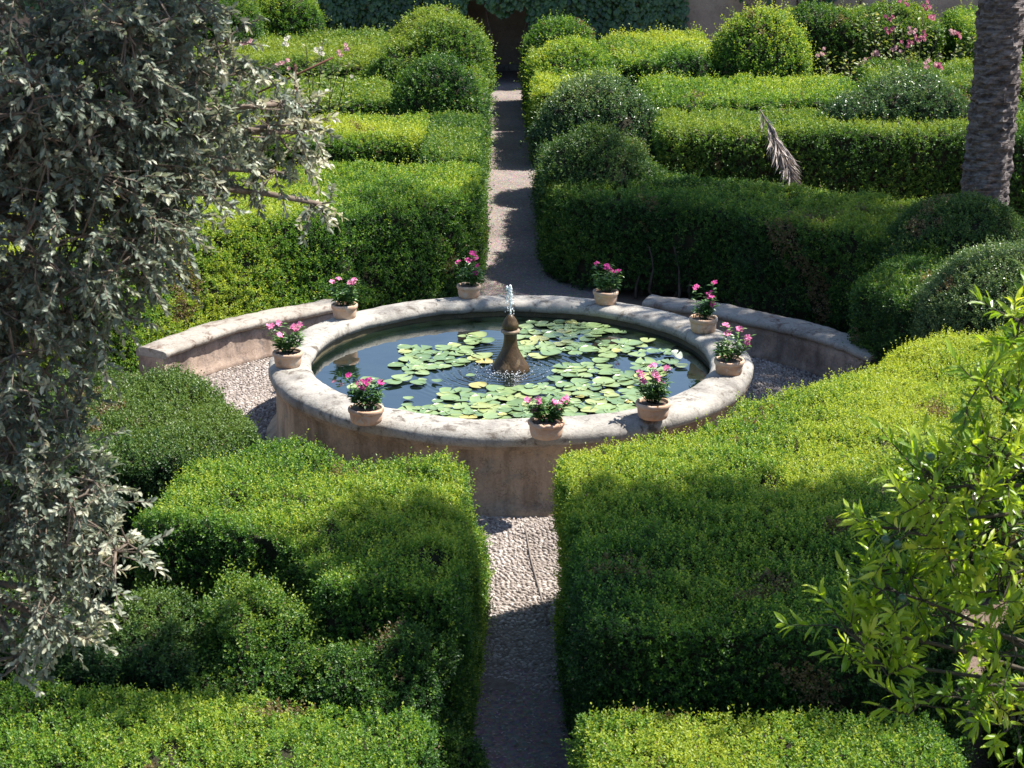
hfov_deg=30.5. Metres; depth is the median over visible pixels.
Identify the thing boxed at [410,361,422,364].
lily pad
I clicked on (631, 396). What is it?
lily pad
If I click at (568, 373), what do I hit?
lily pad
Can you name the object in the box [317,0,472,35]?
ivy
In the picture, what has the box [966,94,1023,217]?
hedge
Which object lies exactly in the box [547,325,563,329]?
lily pad
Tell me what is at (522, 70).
hedge
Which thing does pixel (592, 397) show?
lily pad
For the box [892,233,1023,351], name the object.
round bush
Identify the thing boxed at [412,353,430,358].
lily pad
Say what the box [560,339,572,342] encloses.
lily pad
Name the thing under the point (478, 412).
lily pad
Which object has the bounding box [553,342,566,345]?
lily pad
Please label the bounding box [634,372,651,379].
lily pad
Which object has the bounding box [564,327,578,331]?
lily pad
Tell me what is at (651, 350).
lily pad
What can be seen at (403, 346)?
lily pad
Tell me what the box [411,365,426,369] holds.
lily pad
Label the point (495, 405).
lily pad
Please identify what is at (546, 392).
lily pad
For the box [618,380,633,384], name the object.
lily pad
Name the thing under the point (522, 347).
lily pad
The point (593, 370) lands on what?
lily pad
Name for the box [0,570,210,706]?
round bush
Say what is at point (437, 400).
lily pad
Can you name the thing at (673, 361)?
lily pad
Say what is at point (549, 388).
lily pad
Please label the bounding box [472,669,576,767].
path
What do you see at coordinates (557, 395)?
lily pad
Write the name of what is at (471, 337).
lily pad
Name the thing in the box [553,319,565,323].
lily pad
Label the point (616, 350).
lily pad
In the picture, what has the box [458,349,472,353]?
lily pad
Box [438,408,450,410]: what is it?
lily pad
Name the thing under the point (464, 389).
lily pad
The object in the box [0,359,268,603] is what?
hedge
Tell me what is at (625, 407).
lily pad
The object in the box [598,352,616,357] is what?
lily pad
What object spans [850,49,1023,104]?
hedge
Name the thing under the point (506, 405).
lily pad
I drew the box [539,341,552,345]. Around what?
lily pad
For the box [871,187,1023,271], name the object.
topiary dome
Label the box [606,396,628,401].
lily pad
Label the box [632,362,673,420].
potted flower
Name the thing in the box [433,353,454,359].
lily pad
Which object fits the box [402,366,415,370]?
lily pad
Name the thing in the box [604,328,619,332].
lily pad
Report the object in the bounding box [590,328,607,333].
lily pad
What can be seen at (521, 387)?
lily pad
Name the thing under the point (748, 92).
hedge
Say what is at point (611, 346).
lily pad
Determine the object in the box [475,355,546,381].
splash drops
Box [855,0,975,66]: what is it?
rose bush
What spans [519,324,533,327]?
lily pad
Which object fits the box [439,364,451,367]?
lily pad
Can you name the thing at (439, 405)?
lily pad
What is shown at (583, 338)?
lily pad
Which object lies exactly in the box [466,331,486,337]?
lily pad
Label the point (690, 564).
hedge
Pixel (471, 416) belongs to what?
lily pad
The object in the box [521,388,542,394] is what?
lily pad
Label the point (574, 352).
lily pad
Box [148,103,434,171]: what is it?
hedge
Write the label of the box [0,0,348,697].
silver shrub
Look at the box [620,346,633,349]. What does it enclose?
lily pad
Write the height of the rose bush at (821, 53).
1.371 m
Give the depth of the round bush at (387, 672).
8.86 m
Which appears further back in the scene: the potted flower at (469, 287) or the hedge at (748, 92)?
the hedge at (748, 92)
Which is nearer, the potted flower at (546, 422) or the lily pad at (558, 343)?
the potted flower at (546, 422)
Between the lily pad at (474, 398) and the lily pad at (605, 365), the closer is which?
the lily pad at (474, 398)
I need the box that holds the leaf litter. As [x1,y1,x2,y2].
[480,151,565,767]
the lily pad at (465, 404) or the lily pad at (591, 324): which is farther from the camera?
the lily pad at (591, 324)
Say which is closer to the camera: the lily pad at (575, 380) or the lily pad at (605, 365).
the lily pad at (575, 380)
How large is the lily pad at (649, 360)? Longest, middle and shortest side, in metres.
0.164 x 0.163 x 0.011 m
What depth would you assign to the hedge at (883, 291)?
15.07 m
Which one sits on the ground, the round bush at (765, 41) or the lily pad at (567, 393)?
the round bush at (765, 41)
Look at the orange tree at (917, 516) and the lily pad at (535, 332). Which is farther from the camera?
the lily pad at (535, 332)
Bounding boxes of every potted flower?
[263,320,305,368]
[326,277,359,319]
[342,372,387,425]
[452,251,483,298]
[523,394,573,440]
[592,261,624,305]
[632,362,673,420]
[689,280,720,333]
[711,322,756,375]
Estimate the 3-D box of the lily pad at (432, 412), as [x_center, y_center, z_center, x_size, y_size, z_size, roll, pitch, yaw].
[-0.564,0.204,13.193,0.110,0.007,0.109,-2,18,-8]
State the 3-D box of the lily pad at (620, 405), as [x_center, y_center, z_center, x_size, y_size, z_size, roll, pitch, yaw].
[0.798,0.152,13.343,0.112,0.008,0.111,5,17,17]
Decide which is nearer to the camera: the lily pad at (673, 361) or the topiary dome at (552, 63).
the lily pad at (673, 361)
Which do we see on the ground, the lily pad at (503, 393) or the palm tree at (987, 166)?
the palm tree at (987, 166)
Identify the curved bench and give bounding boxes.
[136,299,336,379]
[642,294,880,379]
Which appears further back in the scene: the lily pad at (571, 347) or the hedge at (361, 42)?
the hedge at (361, 42)
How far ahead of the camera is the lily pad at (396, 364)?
14.34 m
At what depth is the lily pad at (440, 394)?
13.63 m
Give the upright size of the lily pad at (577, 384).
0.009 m
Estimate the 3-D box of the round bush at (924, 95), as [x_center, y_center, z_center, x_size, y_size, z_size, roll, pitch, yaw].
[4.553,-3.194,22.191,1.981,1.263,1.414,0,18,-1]
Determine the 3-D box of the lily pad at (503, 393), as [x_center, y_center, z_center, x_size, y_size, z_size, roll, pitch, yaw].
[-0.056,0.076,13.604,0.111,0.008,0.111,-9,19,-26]
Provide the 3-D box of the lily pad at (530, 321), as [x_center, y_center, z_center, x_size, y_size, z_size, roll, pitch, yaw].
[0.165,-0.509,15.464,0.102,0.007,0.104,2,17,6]
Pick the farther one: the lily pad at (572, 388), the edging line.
the lily pad at (572, 388)
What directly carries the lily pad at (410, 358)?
on the water
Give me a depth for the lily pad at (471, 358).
14.49 m
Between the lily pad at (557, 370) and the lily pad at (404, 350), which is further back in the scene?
the lily pad at (404, 350)
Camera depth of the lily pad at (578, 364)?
14.28 m
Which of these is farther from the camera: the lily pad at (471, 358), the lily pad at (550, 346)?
the lily pad at (550, 346)
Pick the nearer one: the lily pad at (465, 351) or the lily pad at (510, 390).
the lily pad at (510, 390)
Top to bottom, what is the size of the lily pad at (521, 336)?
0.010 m
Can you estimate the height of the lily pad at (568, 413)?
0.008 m
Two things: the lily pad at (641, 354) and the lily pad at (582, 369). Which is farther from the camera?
the lily pad at (641, 354)
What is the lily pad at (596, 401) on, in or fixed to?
on the water
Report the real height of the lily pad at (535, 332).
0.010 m
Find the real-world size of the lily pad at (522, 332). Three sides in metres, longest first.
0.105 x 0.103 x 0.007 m
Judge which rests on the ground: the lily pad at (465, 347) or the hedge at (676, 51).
the hedge at (676, 51)
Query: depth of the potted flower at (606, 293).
15.50 m
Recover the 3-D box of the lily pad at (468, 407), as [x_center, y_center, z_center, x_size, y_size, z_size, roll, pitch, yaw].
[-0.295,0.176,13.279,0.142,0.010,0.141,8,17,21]
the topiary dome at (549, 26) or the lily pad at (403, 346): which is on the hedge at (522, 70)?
the topiary dome at (549, 26)
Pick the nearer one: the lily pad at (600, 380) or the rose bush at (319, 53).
the lily pad at (600, 380)
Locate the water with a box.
[311,316,709,419]
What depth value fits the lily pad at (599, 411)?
13.22 m
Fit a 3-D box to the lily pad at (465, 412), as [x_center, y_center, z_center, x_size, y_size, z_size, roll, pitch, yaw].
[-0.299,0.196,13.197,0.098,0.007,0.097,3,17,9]
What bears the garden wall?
on the ground
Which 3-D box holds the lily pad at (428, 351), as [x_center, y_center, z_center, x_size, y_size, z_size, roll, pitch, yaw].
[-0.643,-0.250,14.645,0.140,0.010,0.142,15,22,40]
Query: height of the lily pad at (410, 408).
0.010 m
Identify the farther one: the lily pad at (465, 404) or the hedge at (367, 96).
the hedge at (367, 96)
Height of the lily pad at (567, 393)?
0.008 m
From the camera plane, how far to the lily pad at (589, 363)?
14.33 m
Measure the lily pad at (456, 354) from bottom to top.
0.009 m
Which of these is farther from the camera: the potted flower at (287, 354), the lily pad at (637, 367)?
the lily pad at (637, 367)
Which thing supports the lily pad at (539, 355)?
on the water
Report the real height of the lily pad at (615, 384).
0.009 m
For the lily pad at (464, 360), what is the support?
on the water
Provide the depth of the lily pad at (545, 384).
13.83 m
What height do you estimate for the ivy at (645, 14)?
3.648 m
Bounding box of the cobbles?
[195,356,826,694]
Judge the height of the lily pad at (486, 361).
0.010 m
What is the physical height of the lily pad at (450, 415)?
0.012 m
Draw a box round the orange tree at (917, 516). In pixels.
[774,264,1023,767]
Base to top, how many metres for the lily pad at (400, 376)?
0.011 m
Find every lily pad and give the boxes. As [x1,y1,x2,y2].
[347,384,358,388]
[360,376,378,381]
[383,378,401,383]
[387,362,404,366]
[391,374,412,380]
[397,344,414,348]
[398,349,411,352]
[398,355,418,361]
[398,405,416,411]
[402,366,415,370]
[406,363,418,366]
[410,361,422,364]
[410,380,425,384]
[411,345,432,350]
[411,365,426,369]
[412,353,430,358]
[415,370,429,374]
[418,357,429,360]
[420,349,437,354]
[420,404,435,409]
[423,364,443,369]
[424,410,438,414]
[430,403,445,408]
[432,399,442,402]
[433,350,448,354]
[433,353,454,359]
[435,345,451,349]
[436,391,450,395]
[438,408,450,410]
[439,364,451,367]
[439,387,461,393]
[439,411,450,414]
[440,394,459,400]
[444,358,458,362]
[444,413,465,417]
[446,409,468,415]
[448,343,460,346]
[449,350,463,355]
[452,361,464,365]
[453,396,468,401]
[453,405,464,408]
[454,358,470,362]
[454,387,471,392]
[455,402,468,405]
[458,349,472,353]
[459,346,473,349]
[459,414,476,418]
[460,391,477,397]
[461,406,477,410]
[463,410,475,413]
[464,339,480,344]
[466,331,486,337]
[466,335,481,339]
[467,356,481,359]
[469,382,486,387]
[469,395,492,401]
[470,402,490,407]
[471,352,492,357]
[472,393,486,396]
[472,410,485,415]
[475,337,494,342]
[475,358,492,363]
[478,407,498,412]
[482,400,499,404]
[483,412,502,418]
[486,385,504,390]
[486,391,498,395]
[486,395,499,399]
[486,404,500,408]
[496,387,517,393]
[497,392,511,396]
[497,407,512,412]
[498,394,516,400]
[501,404,511,407]
[506,399,523,405]
[506,410,523,414]
[511,385,528,390]
[511,404,533,410]
[513,412,527,417]
[514,392,531,398]
[517,335,525,338]
[518,345,530,348]
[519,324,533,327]
[519,330,528,333]
[519,349,530,353]
[520,340,537,344]
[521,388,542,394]
[524,345,540,349]
[525,383,537,387]
[526,320,536,323]
[528,329,545,334]
[528,353,548,358]
[529,335,548,340]
[532,385,545,388]
[535,321,554,326]
[535,344,555,349]
[537,382,548,385]
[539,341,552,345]
[540,348,561,354]
[540,390,553,394]
[543,331,562,337]
[544,386,555,389]
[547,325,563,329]
[547,376,562,380]
[547,392,569,400]
[551,369,566,372]
[552,362,573,368]
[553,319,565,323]
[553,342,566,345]
[555,381,573,386]
[556,329,571,332]
[558,391,571,395]
[559,336,570,339]
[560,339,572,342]
[561,370,581,376]
[562,332,576,335]
[562,411,574,415]
[564,320,576,323]
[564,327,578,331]
[564,385,577,390]
[564,407,577,411]
[565,346,579,349]
[565,366,586,372]
[566,342,577,345]
[568,350,581,354]
[568,363,586,368]
[569,398,581,403]
[571,323,590,328]
[571,378,590,383]
[572,390,592,395]
[573,343,590,347]
[574,328,590,333]
[574,402,594,408]
[575,382,590,386]
[577,372,592,376]
[579,336,594,340]
[579,345,598,351]
[580,406,597,412]
[581,362,593,365]
[583,332,601,336]
[585,322,604,328]
[585,398,606,404]
[587,369,599,372]
[589,386,601,389]
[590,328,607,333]
[590,395,604,399]
[592,358,608,362]
[592,377,614,383]
[593,347,609,351]
[594,403,615,409]
[595,340,610,343]
[595,409,609,413]
[596,364,612,368]
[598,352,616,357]
[598,368,618,374]
[599,389,614,393]
[602,381,619,386]
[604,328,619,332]
[604,344,621,348]
[604,392,619,396]
[604,406,625,412]
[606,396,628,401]
[611,338,628,343]
[611,348,621,351]
[611,400,623,404]
[613,370,634,376]
[613,374,631,380]
[616,403,631,407]
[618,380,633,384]
[618,388,639,394]
[618,405,636,410]
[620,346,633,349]
[623,394,636,398]
[624,339,643,344]
[628,351,645,356]
[630,365,646,370]
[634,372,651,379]
[635,357,655,363]
[640,338,654,341]
[645,365,663,370]
[646,348,660,352]
[658,348,670,351]
[661,359,678,363]
[671,350,682,358]
[675,363,687,366]
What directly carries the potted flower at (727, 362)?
on the fountain basin
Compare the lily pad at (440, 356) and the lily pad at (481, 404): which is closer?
the lily pad at (481, 404)
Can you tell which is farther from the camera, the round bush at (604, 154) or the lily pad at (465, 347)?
the round bush at (604, 154)
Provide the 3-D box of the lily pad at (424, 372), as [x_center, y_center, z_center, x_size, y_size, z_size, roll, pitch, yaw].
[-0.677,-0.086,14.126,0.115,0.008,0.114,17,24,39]
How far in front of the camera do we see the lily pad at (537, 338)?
15.02 m
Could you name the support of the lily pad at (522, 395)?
on the water
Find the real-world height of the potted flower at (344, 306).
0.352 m
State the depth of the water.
14.41 m
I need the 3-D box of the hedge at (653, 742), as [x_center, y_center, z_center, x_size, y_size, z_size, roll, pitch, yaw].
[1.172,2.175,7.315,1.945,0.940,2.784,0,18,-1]
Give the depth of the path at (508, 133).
21.64 m
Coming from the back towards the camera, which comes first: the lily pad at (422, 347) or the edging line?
the lily pad at (422, 347)
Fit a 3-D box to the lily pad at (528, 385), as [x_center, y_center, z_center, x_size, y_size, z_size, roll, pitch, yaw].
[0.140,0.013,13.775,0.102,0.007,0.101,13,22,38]
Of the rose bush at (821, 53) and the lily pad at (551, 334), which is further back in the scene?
the rose bush at (821, 53)
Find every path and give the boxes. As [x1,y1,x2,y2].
[452,71,593,298]
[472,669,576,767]
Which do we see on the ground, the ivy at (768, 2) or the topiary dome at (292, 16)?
the topiary dome at (292, 16)
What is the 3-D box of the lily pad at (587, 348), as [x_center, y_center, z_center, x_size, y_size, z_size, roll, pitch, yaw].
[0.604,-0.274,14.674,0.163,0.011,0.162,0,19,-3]
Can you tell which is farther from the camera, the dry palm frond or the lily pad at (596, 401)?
the dry palm frond
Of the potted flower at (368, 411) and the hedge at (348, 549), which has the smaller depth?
the hedge at (348, 549)
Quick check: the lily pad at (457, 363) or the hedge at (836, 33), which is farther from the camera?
the hedge at (836, 33)
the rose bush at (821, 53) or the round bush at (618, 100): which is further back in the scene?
the rose bush at (821, 53)
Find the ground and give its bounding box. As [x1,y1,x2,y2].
[14,286,1022,767]
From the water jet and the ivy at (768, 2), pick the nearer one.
the water jet
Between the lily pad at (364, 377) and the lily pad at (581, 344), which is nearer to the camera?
the lily pad at (364, 377)
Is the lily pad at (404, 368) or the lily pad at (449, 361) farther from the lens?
the lily pad at (449, 361)
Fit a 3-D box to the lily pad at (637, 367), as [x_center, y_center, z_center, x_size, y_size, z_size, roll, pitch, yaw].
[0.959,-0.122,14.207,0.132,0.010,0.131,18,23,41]
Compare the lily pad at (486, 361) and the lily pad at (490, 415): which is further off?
the lily pad at (486, 361)
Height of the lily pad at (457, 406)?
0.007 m
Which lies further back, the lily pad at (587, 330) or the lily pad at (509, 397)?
the lily pad at (587, 330)
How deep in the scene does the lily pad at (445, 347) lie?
14.78 m
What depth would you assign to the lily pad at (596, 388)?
13.75 m
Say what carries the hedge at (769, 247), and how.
on the ground
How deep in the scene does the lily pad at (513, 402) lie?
13.44 m
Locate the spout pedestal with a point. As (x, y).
(510, 358)
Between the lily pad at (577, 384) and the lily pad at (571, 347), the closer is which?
the lily pad at (577, 384)
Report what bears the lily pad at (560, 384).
on the water
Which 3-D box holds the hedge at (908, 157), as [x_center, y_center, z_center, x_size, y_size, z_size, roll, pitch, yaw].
[3.486,-2.595,22.008,3.975,1.346,1.905,0,18,-1]
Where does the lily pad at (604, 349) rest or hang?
on the water
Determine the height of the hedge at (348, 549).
1.249 m
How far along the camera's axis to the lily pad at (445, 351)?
14.65 m
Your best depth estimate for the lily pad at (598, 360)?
14.40 m
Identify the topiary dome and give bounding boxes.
[88,0,268,113]
[252,0,331,36]
[359,1,501,102]
[383,45,487,116]
[514,27,632,165]
[520,7,598,68]
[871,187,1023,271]
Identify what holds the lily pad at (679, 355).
on the water
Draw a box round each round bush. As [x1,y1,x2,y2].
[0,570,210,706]
[156,556,344,716]
[290,615,490,767]
[519,64,665,166]
[527,117,659,260]
[707,0,818,83]
[818,59,970,127]
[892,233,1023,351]
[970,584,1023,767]
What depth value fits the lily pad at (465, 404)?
13.39 m
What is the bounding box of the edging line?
[525,529,549,624]
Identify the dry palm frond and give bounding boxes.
[758,109,801,186]
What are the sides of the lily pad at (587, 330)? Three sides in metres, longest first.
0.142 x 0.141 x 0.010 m
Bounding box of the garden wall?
[0,0,977,70]
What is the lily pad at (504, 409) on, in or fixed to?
on the water
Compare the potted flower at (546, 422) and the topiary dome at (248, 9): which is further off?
the topiary dome at (248, 9)
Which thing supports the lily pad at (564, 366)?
on the water
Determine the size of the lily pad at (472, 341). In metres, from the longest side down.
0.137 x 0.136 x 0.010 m
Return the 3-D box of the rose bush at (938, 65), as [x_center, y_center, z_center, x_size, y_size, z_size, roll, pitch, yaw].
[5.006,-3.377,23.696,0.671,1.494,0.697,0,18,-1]
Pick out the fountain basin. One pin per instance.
(510, 459)
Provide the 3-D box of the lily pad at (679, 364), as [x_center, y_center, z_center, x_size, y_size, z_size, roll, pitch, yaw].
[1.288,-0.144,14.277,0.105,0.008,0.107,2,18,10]
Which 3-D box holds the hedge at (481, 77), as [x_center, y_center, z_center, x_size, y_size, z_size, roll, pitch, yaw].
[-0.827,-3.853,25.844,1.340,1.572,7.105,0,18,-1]
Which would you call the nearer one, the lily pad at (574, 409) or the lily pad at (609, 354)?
the lily pad at (574, 409)
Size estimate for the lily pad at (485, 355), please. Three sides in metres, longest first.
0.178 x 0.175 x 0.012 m
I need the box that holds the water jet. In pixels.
[505,285,513,314]
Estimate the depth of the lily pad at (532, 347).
14.77 m
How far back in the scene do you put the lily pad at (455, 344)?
14.86 m
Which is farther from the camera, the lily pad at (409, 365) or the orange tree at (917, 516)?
the lily pad at (409, 365)
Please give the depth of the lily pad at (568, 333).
15.14 m
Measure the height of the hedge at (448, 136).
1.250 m
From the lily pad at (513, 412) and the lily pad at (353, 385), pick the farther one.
the lily pad at (353, 385)
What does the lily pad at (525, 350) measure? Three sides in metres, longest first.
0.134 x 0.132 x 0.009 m
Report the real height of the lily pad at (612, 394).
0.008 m
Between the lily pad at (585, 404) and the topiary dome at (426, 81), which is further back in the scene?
the topiary dome at (426, 81)
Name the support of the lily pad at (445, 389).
on the water
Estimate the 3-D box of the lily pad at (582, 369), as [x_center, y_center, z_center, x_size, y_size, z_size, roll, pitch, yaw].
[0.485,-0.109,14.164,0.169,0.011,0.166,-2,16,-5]
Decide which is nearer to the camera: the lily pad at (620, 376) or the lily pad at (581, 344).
the lily pad at (620, 376)
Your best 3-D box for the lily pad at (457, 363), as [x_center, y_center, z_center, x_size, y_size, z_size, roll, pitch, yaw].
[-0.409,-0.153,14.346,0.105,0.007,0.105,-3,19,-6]
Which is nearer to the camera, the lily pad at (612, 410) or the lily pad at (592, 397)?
the lily pad at (612, 410)
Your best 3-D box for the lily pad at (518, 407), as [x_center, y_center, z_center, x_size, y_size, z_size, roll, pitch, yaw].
[0.073,0.167,13.299,0.164,0.012,0.165,-4,17,-14]
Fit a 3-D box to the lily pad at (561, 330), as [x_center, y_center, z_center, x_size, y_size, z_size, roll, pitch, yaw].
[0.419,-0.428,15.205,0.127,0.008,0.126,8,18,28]
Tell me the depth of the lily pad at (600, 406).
13.36 m
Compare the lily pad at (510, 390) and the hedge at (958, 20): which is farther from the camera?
the hedge at (958, 20)
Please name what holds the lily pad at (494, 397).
on the water
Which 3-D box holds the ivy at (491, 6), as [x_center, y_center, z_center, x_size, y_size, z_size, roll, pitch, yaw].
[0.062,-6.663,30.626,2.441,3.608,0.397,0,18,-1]
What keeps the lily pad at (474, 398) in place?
on the water
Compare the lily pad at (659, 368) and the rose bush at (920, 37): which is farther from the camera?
the rose bush at (920, 37)
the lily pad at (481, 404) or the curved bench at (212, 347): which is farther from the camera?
the curved bench at (212, 347)
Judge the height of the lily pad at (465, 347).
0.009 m
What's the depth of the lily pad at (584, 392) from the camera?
13.63 m
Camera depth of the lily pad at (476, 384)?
13.84 m
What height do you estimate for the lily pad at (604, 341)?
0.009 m
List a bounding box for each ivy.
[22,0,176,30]
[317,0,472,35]
[444,0,588,59]
[524,0,689,43]
[739,0,861,13]
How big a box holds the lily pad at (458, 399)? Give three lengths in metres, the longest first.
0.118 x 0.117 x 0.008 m
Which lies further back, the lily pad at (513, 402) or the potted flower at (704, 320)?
the potted flower at (704, 320)
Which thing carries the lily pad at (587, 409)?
on the water
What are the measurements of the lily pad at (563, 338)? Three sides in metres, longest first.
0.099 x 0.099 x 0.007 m
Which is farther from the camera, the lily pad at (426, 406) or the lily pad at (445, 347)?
the lily pad at (445, 347)
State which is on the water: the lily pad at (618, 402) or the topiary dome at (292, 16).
the lily pad at (618, 402)
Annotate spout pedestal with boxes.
[491,314,529,373]
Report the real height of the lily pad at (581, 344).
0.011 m
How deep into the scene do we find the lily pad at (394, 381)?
13.88 m
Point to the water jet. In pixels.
(509, 293)
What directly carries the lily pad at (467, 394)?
on the water
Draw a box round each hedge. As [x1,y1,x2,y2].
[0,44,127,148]
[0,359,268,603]
[0,667,448,767]
[1,152,497,375]
[122,429,498,742]
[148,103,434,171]
[170,69,395,117]
[184,23,390,84]
[413,105,493,226]
[424,23,499,185]
[513,29,607,125]
[530,157,953,333]
[546,323,1023,767]
[560,699,970,767]
[597,20,725,88]
[632,66,863,113]
[649,98,968,203]
[775,0,950,79]
[842,246,950,373]
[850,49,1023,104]
[936,0,1023,65]
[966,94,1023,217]
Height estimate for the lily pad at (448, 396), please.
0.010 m
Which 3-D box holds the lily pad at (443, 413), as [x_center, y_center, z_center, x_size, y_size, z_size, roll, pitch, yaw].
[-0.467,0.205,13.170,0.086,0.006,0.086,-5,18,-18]
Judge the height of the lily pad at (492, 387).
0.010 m
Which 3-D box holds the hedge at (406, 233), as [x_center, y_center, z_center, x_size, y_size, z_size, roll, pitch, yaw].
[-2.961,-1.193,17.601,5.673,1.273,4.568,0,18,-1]
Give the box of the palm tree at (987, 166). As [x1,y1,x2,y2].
[960,0,1023,205]
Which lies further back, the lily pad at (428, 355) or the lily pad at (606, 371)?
the lily pad at (428, 355)
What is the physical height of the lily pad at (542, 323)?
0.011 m
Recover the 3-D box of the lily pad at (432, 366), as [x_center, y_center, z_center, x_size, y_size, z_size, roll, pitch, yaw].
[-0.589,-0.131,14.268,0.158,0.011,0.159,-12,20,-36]
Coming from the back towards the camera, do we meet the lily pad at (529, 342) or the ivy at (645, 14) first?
the ivy at (645, 14)
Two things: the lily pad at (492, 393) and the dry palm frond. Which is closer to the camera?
the lily pad at (492, 393)
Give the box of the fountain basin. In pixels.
[266,295,753,517]
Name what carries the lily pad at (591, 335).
on the water
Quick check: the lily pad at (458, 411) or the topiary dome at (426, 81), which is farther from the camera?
the topiary dome at (426, 81)
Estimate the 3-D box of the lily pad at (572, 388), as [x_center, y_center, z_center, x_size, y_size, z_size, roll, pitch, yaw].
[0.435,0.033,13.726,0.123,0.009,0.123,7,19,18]
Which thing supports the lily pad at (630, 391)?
on the water
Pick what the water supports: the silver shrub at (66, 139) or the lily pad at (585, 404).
the lily pad at (585, 404)
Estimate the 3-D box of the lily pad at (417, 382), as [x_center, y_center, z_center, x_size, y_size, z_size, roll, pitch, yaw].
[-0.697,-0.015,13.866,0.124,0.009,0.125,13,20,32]
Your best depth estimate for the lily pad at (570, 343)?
14.88 m
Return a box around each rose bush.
[240,34,358,117]
[809,47,867,82]
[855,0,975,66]
[882,57,942,79]
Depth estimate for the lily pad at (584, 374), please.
14.04 m
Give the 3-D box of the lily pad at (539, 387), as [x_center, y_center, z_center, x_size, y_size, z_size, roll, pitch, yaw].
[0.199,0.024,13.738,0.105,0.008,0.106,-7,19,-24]
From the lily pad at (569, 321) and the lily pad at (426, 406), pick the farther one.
the lily pad at (569, 321)
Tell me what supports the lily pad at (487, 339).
on the water
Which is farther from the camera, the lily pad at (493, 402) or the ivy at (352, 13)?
the ivy at (352, 13)
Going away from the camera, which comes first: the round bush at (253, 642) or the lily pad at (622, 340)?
the round bush at (253, 642)
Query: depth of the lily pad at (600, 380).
13.93 m
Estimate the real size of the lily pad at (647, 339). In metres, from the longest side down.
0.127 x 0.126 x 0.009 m
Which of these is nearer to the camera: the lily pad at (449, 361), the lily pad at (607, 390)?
the lily pad at (607, 390)
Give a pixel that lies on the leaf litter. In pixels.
(530, 626)
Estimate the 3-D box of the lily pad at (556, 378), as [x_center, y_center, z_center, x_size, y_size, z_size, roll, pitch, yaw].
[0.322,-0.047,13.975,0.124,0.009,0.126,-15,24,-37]
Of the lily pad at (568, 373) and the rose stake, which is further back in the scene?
the rose stake
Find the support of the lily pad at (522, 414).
on the water
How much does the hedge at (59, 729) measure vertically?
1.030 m
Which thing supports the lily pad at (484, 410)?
on the water
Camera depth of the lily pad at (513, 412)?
13.22 m
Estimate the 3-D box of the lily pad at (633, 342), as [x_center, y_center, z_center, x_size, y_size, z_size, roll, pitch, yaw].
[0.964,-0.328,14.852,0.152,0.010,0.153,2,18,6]
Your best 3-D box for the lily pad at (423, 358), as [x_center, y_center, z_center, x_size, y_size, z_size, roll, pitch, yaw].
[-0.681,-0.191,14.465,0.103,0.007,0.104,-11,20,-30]
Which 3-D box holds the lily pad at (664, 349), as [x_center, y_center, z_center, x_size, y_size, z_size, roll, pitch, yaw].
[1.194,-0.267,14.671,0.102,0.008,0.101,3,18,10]
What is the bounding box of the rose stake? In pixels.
[254,57,332,104]
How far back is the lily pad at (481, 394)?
13.61 m
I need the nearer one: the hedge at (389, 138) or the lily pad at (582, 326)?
the lily pad at (582, 326)
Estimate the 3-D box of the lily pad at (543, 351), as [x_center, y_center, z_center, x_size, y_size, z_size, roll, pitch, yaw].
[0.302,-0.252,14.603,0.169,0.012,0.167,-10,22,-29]
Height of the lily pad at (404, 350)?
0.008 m
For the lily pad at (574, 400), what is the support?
on the water
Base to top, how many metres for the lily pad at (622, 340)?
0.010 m

